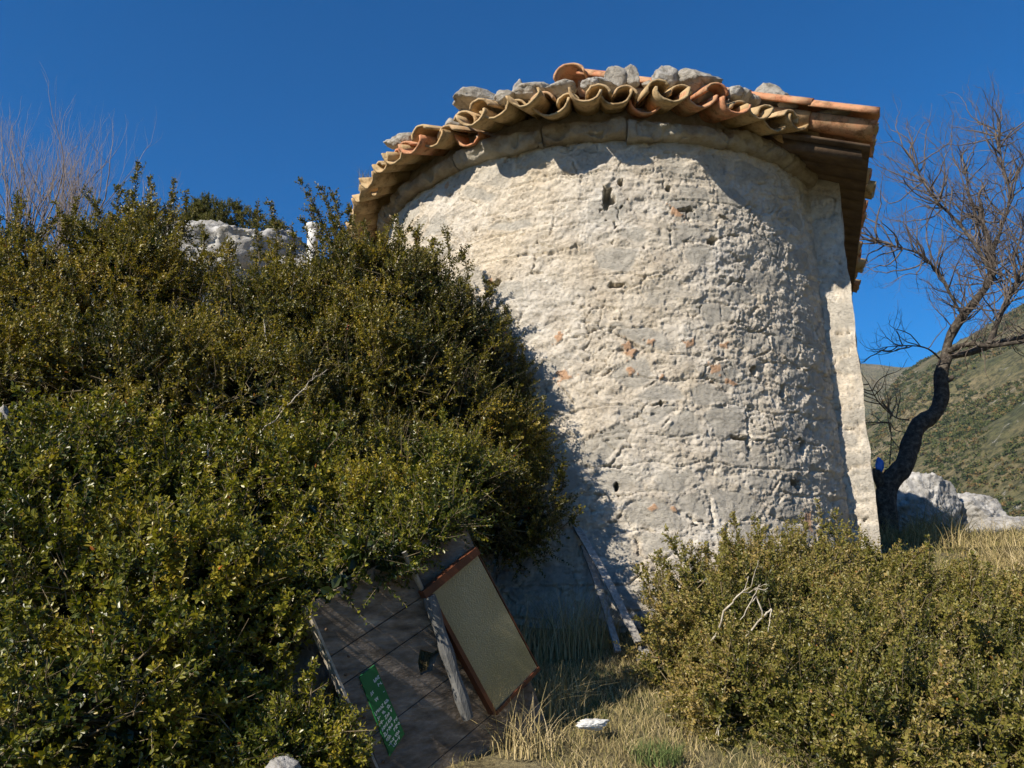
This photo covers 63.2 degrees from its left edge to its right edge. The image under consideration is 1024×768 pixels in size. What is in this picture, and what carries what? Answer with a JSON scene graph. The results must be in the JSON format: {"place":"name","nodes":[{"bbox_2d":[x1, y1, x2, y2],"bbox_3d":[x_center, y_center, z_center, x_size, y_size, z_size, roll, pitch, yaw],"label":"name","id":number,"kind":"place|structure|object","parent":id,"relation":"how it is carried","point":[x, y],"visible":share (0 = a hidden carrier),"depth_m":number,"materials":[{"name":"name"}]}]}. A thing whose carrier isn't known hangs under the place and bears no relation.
{"place":"outdoors","nodes":[
{"label":"outdoors","id":0,"kind":"place"},
{"bbox_2d":[0,0,1023,366],"label":"sky","id":1,"kind":"structure","parent":0,"point":[250,98],"materials":[{"name":"blue"}]},
{"bbox_2d":[1,309,1023,767],"bbox_3d":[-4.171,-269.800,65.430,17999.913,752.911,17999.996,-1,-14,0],"label":"ground","id":2,"kind":"structure","parent":0,"point":[1001,371],"depth_m":475.08,"materials":[{"name":"plant"}]},
{"bbox_2d":[0,404,20,466],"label":"limestone rock","id":3,"kind":"object","parent":2,"relation":"on","point":[4,410],"visible":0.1,"depth_m":3.24,"materials":[{"name":"grey stone"}]},
{"bbox_2d":[0,75,106,288],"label":"bare shrub","id":4,"kind":"object","parent":2,"relation":"on","point":[7,192],"visible":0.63,"depth_m":7.05,"materials":[{"name":"brown plant"}]},
{"bbox_2d":[0,101,183,253],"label":"bare shrub","id":5,"kind":"object","parent":2,"relation":"on","point":[72,192],"visible":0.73,"depth_m":6.93,"materials":[{"name":"brown plant"}]},
{"bbox_2d":[0,157,382,513],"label":"box shrub","id":6,"kind":"object","parent":2,"relation":"on","point":[61,325],"visible":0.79,"depth_m":4.35,"materials":[{"name":"green plant"}]},
{"bbox_2d":[164,286,221,317],"bbox_3d":[-4.446,-1.015,11.114,1.274,1.340,1.293,5,-15,-23],"label":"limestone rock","id":7,"kind":"object","parent":2,"relation":"on","point":[204,303],"visible":0.01,"depth_m":10.68,"materials":[{"name":"grey stone"}]},
{"bbox_2d":[0,381,425,767],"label":"box shrub","id":8,"kind":"object","parent":2,"relation":"on","point":[153,633],"visible":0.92,"depth_m":2.73,"materials":[{"name":"green plant"}]},
{"bbox_2d":[176,192,290,230],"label":"juniper bush","id":9,"kind":"object","parent":2,"relation":"on","point":[204,210],"visible":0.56,"depth_m":11.81,"materials":[{"name":"green plant"}]},
{"bbox_2d":[161,220,306,316],"bbox_3d":[-3.902,-1.338,11.779,2.600,1.768,2.402,-1,-14,0],"label":"limestone rock","id":10,"kind":"object","parent":2,"relation":"on","point":[219,230],"visible":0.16,"depth_m":10.84,"materials":[{"name":"grey stone"}]},
{"bbox_2d":[265,756,300,767],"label":"limestone rock","id":11,"kind":"object","parent":2,"relation":"on","point":[283,762],"visible":1,"depth_m":2.35,"materials":[{"name":"white stone"}]},
{"bbox_2d":[197,655,382,767],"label":"box shrub","id":12,"kind":"object","parent":2,"relation":"on","point":[310,738],"visible":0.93,"depth_m":2.48,"materials":[{"name":"green plant"}]},
{"bbox_2d":[248,601,332,713],"bbox_3d":[-0.845,1.126,3.198,0.336,0.618,0.341,-1,-14,0],"label":"limestone rock","id":13,"kind":"object","parent":2,"relation":"on","point":[307,654],"visible":0.16,"depth_m":3.09,"materials":[{"name":"grey stone"}]},
{"bbox_2d":[279,256,305,274],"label":"limestone rock","id":14,"kind":"object","parent":2,"relation":"on","point":[298,260],"visible":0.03,"depth_m":10.60,"materials":[{"name":"grey stone"}]},
{"bbox_2d":[305,222,318,275],"bbox_3d":[-1.962,-1.067,8.087,0.143,1.087,0.132,-1,-14,0],"label":"post","id":15,"kind":"object","parent":2,"relation":"on","point":[309,228],"visible":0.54,"depth_m":8.13,"materials":[{"name":"white paint"}]},
{"bbox_2d":[257,407,527,624],"bbox_3d":[-0.488,0.669,3.444,1.136,1.262,1.340,-1,-14,0],"label":"box shrub","id":16,"kind":"object","parent":2,"relation":"on","point":[445,493],"visible":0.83,"depth_m":3.27,"materials":[{"name":"green plant"}]},
{"bbox_2d":[232,210,585,581],"bbox_3d":[-0.570,0.092,4.538,1.936,2.579,1.586,-1,-14,0],"label":"box shrub","id":17,"kind":"object","parent":2,"relation":"on","point":[419,364],"visible":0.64,"depth_m":4.50,"materials":[{"name":"green plant"}]},
{"bbox_2d":[302,518,548,767],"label":"plank door","id":18,"kind":"structure","parent":2,"relation":"on","point":[373,665],"depth_m":2.97,"materials":[{"name":"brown wood"}]},
{"bbox_2d":[423,594,472,720],"bbox_3d":[-0.234,0.999,3.046,0.213,0.454,0.054,9,-17,-36],"label":"weathered post","id":19,"kind":"object","parent":2,"relation":"on","point":[448,656],"visible":0.98,"depth_m":3.03,"materials":[{"name":"grey wood"}]},
{"bbox_2d":[418,547,540,714],"bbox_3d":[-0.113,0.936,3.169,0.560,0.620,0.042,9,-17,-37],"label":"window sash","id":20,"kind":"object","parent":2,"relation":"on","point":[493,653],"depth_m":3.16,"materials":[{"name":"beige glass"}]},
{"bbox_2d":[402,551,423,590],"bbox_3d":[-0.358,0.688,3.032,0.105,0.157,0.023,10,-17,-37],"label":"wooden stick","id":21,"kind":"object","parent":20,"relation":"on","point":[417,580],"visible":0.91,"depth_m":3.03,"materials":[{"name":"grey wood"}]},
{"bbox_2d":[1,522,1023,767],"bbox_3d":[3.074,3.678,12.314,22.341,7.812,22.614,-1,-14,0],"label":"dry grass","id":22,"kind":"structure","parent":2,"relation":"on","point":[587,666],"depth_m":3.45,"materials":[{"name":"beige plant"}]},
{"bbox_2d":[576,718,609,730],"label":"limestone rock","id":23,"kind":"object","parent":22,"relation":"on","point":[595,724],"visible":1,"depth_m":3.18,"materials":[{"name":"white stone"}]},
{"bbox_2d":[94,316,954,757],"bbox_3d":[0.094,0.591,3.975,3.981,2.053,1.819,-1,-14,0],"label":"box shrub","id":24,"kind":"object","parent":2,"relation":"on","point":[728,624],"visible":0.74,"depth_m":3.70,"materials":[{"name":"green plant"}]},
{"bbox_2d":[470,687,608,759],"bbox_3d":[0.051,1.249,3.154,0.688,0.281,0.734,-8,-15,27],"label":"grass tuft","id":25,"kind":"object","parent":2,"relation":"on","point":[519,742],"visible":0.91,"depth_m":3.11,"materials":[{"name":"plant"}]},
{"bbox_2d":[506,593,574,666],"bbox_3d":[0.004,1.197,4.093,0.670,0.360,0.797,-1,-14,0],"label":"grass tuft","id":26,"kind":"object","parent":2,"relation":"on","point":[544,652],"visible":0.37,"depth_m":4.07,"materials":[{"name":"plant"}]},
{"bbox_2d":[510,578,626,659],"bbox_3d":[0.265,1.187,4.254,0.664,0.397,0.625,-6,-15,21],"label":"grass tuft","id":27,"kind":"object","parent":2,"relation":"on","point":[565,647],"visible":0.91,"depth_m":4.17,"materials":[{"name":"green plant"}]},
{"bbox_2d":[529,656,645,720],"bbox_3d":[0.220,1.233,3.449,0.795,0.279,0.723,7,-16,-30],"label":"grass tuft","id":28,"kind":"object","parent":2,"relation":"on","point":[557,693],"visible":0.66,"depth_m":3.46,"materials":[{"name":"beige plant"}]},
{"bbox_2d":[580,545,620,652],"bbox_3d":[0.464,1.116,4.450,0.041,0.572,0.603,2,-14,-11],"label":"wooden lath","id":29,"kind":"object","parent":2,"relation":"on","point":[598,588],"visible":0.84,"depth_m":4.37,"materials":[{"name":"grey wood"}]},
{"bbox_2d":[566,592,635,648],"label":"grass tuft","id":30,"kind":"object","parent":2,"relation":"on","point":[605,637],"visible":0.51,"depth_m":4.29,"materials":[{"name":"green plant"}]},
{"bbox_2d":[573,525,641,642],"bbox_3d":[0.481,1.024,4.472,0.047,0.668,0.740,4,-15,-20],"label":"wooden lath","id":31,"kind":"object","parent":2,"relation":"on","point":[609,584],"visible":0.89,"depth_m":4.38,"materials":[{"name":"grey wood"}]},
{"bbox_2d":[345,63,881,632],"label":"chapel","id":32,"kind":"structure","parent":2,"relation":"on","point":[675,269],"depth_m":5.28,"materials":[{"name":"stone"}]},
{"bbox_2d":[349,166,372,190],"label":"roof weed","id":33,"kind":"object","parent":32,"relation":"on","point":[362,177],"visible":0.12,"depth_m":6.73,"materials":[{"name":"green plant"}]},
{"bbox_2d":[383,132,407,149],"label":"roof stone","id":34,"kind":"object","parent":32,"relation":"on","point":[393,142],"visible":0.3,"depth_m":6.03,"materials":[{"name":"grey stone"}]},
{"bbox_2d":[399,132,411,141],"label":"roof stone","id":35,"kind":"object","parent":32,"relation":"on","point":[406,137],"visible":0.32,"depth_m":5.91,"materials":[{"name":"grey stone"}]},
{"bbox_2d":[445,118,462,132],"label":"roof stone","id":36,"kind":"object","parent":32,"relation":"on","point":[450,121],"visible":0.33,"depth_m":5.66,"materials":[{"name":"grey stone"}]},
{"bbox_2d":[452,86,502,113],"bbox_3d":[-0.223,-1.882,5.593,0.411,0.113,0.299,8,-16,-33],"label":"roof stone","id":37,"kind":"object","parent":32,"relation":"on","point":[464,97],"visible":0.41,"depth_m":5.48,"materials":[{"name":"grey stone"}]},
{"bbox_2d":[494,90,514,105],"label":"roof stone","id":38,"kind":"object","parent":32,"relation":"on","point":[500,98],"visible":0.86,"depth_m":5.36,"materials":[{"name":"grey stone"}]},
{"bbox_2d":[522,86,535,99],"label":"roof stone","id":39,"kind":"object","parent":32,"relation":"on","point":[529,92],"visible":0.92,"depth_m":5.36,"materials":[{"name":"grey stone"}]},
{"bbox_2d":[512,82,549,102],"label":"roof stone","id":40,"kind":"object","parent":32,"relation":"on","point":[518,90],"visible":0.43,"depth_m":5.36,"materials":[{"name":"grey stone"}]},
{"bbox_2d":[512,79,521,89],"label":"roof stone","id":41,"kind":"object","parent":40,"relation":"on","point":[519,81],"visible":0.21,"depth_m":5.49,"materials":[{"name":"grey stone"}]},
{"bbox_2d":[545,79,576,98],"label":"roof stone","id":42,"kind":"object","parent":32,"relation":"on","point":[557,89],"visible":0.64,"depth_m":5.33,"materials":[{"name":"grey stone"}]},
{"bbox_2d":[586,77,600,86],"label":"roof stone","id":43,"kind":"object","parent":32,"relation":"on","point":[592,80],"visible":0.67,"depth_m":5.23,"materials":[{"name":"grey stone"}]},
{"bbox_2d":[580,77,618,97],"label":"roof stone","id":44,"kind":"object","parent":32,"relation":"on","point":[604,81],"visible":0.46,"depth_m":5.29,"materials":[{"name":"grey stone"}]},
{"bbox_2d":[604,66,626,92],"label":"roof stone","id":45,"kind":"object","parent":44,"relation":"on","point":[616,75],"visible":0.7,"depth_m":5.31,"materials":[{"name":"grey stone"}]},
{"bbox_2d":[625,64,639,87],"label":"roof stone","id":46,"kind":"object","parent":32,"relation":"on","point":[633,80],"visible":0.81,"depth_m":5.32,"materials":[{"name":"grey stone"}]},
{"bbox_2d":[642,80,650,87],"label":"roof stone","id":47,"kind":"object","parent":32,"relation":"on","point":[644,84],"visible":0.62,"depth_m":5.30,"materials":[{"name":"grey stone"}]},
{"bbox_2d":[651,65,677,89],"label":"roof stone","id":48,"kind":"object","parent":32,"relation":"on","point":[668,74],"visible":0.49,"depth_m":5.33,"materials":[{"name":"grey stone"}]},
{"bbox_2d":[671,68,722,96],"bbox_3d":[1.186,-1.940,5.415,0.369,0.142,0.298,-1,-14,0],"label":"roof stone","id":49,"kind":"object","parent":32,"relation":"on","point":[695,79],"visible":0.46,"depth_m":5.32,"materials":[{"name":"grey stone"}]},
{"bbox_2d":[692,91,713,104],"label":"roof stone","id":50,"kind":"object","parent":32,"relation":"on","point":[703,97],"visible":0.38,"depth_m":5.38,"materials":[{"name":"grey stone"}]},
{"bbox_2d":[726,85,743,101],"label":"roof stone","id":51,"kind":"object","parent":32,"relation":"on","point":[734,93],"visible":0.91,"depth_m":5.41,"materials":[{"name":"grey stone"}]},
{"bbox_2d":[728,87,752,102],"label":"roof stone","id":52,"kind":"object","parent":32,"relation":"on","point":[747,94],"visible":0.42,"depth_m":5.46,"materials":[{"name":"grey stone"}]},
{"bbox_2d":[748,93,760,107],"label":"roof stone","id":53,"kind":"object","parent":32,"relation":"on","point":[754,100],"visible":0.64,"depth_m":5.50,"materials":[{"name":"grey stone"}]},
{"bbox_2d":[754,82,788,105],"bbox_3d":[1.776,-1.932,5.671,0.294,0.243,0.218,12,-19,-43],"label":"roof stone","id":54,"kind":"object","parent":32,"relation":"on","point":[763,87],"visible":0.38,"depth_m":5.60,"materials":[{"name":"grey stone"}]},
{"bbox_2d":[777,102,798,108],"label":"roof stone","id":55,"kind":"object","parent":32,"relation":"on","point":[787,105],"visible":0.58,"depth_m":5.53,"materials":[{"name":"grey stone"}]},
{"bbox_2d":[816,109,850,115],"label":"roof stone","id":56,"kind":"object","parent":32,"relation":"on","point":[836,112],"visible":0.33,"depth_m":5.43,"materials":[{"name":"grey stone"}]},
{"bbox_2d":[635,646,649,660],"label":"limestone rock","id":57,"kind":"object","parent":2,"relation":"on","point":[641,648],"visible":0.34,"depth_m":4.09,"materials":[{"name":"grey stone"}]},
{"bbox_2d":[638,609,665,627],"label":"limestone rock","id":58,"kind":"object","parent":2,"relation":"on","point":[641,613],"visible":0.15,"depth_m":4.49,"materials":[{"name":"grey stone"}]},
{"bbox_2d":[622,735,686,767],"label":"grass tuft","id":59,"kind":"object","parent":2,"relation":"on","point":[666,756],"visible":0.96,"depth_m":3.02,"materials":[{"name":"green plant"}]},
{"bbox_2d":[522,631,813,765],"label":"green grass","id":60,"kind":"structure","parent":2,"relation":"on","point":[609,715],"depth_m":3.69,"materials":[{"name":"green plant"}]},
{"bbox_2d":[744,527,1023,767],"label":"box shrub","id":61,"kind":"object","parent":2,"relation":"on","point":[980,723],"visible":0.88,"depth_m":3.04,"materials":[{"name":"green plant"}]},
{"bbox_2d":[897,472,962,533],"bbox_3d":[5.220,1.688,10.650,0.918,1.131,0.984,-11,-17,36],"label":"limestone rock","id":62,"kind":"object","parent":2,"relation":"on","point":[914,486],"visible":0.38,"depth_m":10.44,"materials":[{"name":"grey stone"}]},
{"bbox_2d":[879,509,983,542],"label":"grass tuft","id":63,"kind":"object","parent":2,"relation":"on","point":[902,537],"visible":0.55,"depth_m":6.36,"materials":[{"name":"plant"}]},
{"bbox_2d":[858,66,1023,534],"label":"bare tree","id":64,"kind":"object","parent":2,"relation":"on","point":[892,478],"visible":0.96,"depth_m":7.96,"materials":[{"name":"brown plant"}]},
{"bbox_2d":[875,457,883,471],"bbox_3d":[3.343,0.736,7.566,0.082,0.139,0.058,-1,-14,0],"label":"blue rag","id":65,"kind":"object","parent":64,"relation":"attached to","point":[879,464],"visible":1,"depth_m":7.55,"materials":[{"name":"fabric"}]},
{"bbox_2d":[866,303,1023,516],"bbox_3d":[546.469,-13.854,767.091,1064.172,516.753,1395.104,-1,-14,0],"label":"hill scrub","id":66,"kind":"object","parent":2,"relation":"on","point":[962,428],"visible":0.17,"depth_m":660.93,"materials":[{"name":"green plant"}]},
{"bbox_2d":[884,488,1015,537],"bbox_3d":[3.466,1.070,6.914,1.596,0.442,1.534,-8,-15,26],"label":"grass tuft","id":67,"kind":"object","parent":2,"relation":"on","point":[941,518],"visible":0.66,"depth_m":6.84,"materials":[{"name":"beige plant"}]},
{"bbox_2d":[906,515,1023,548],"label":"grass tuft","id":68,"kind":"object","parent":2,"relation":"on","point":[1015,538],"visible":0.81,"depth_m":5.93,"materials":[{"name":"beige plant"}]},
{"bbox_2d":[957,492,1007,530],"bbox_3d":[6.047,1.885,11.056,1.049,0.892,0.988,-12,-18,40],"label":"limestone rock","id":69,"kind":"object","parent":2,"relation":"on","point":[991,508],"visible":0.22,"depth_m":10.76,"materials":[{"name":"grey stone"}]},
{"bbox_2d":[957,536,1023,569],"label":"grass tuft","id":70,"kind":"object","parent":2,"relation":"on","point":[1014,560],"visible":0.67,"depth_m":5.36,"materials":[{"name":"beige plant"}]},
{"bbox_2d":[964,516,1023,533],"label":"limestone rock","id":71,"kind":"object","parent":2,"relation":"on","point":[999,520],"visible":0.21,"depth_m":10.32,"materials":[{"name":"grey stone"}]}
]}

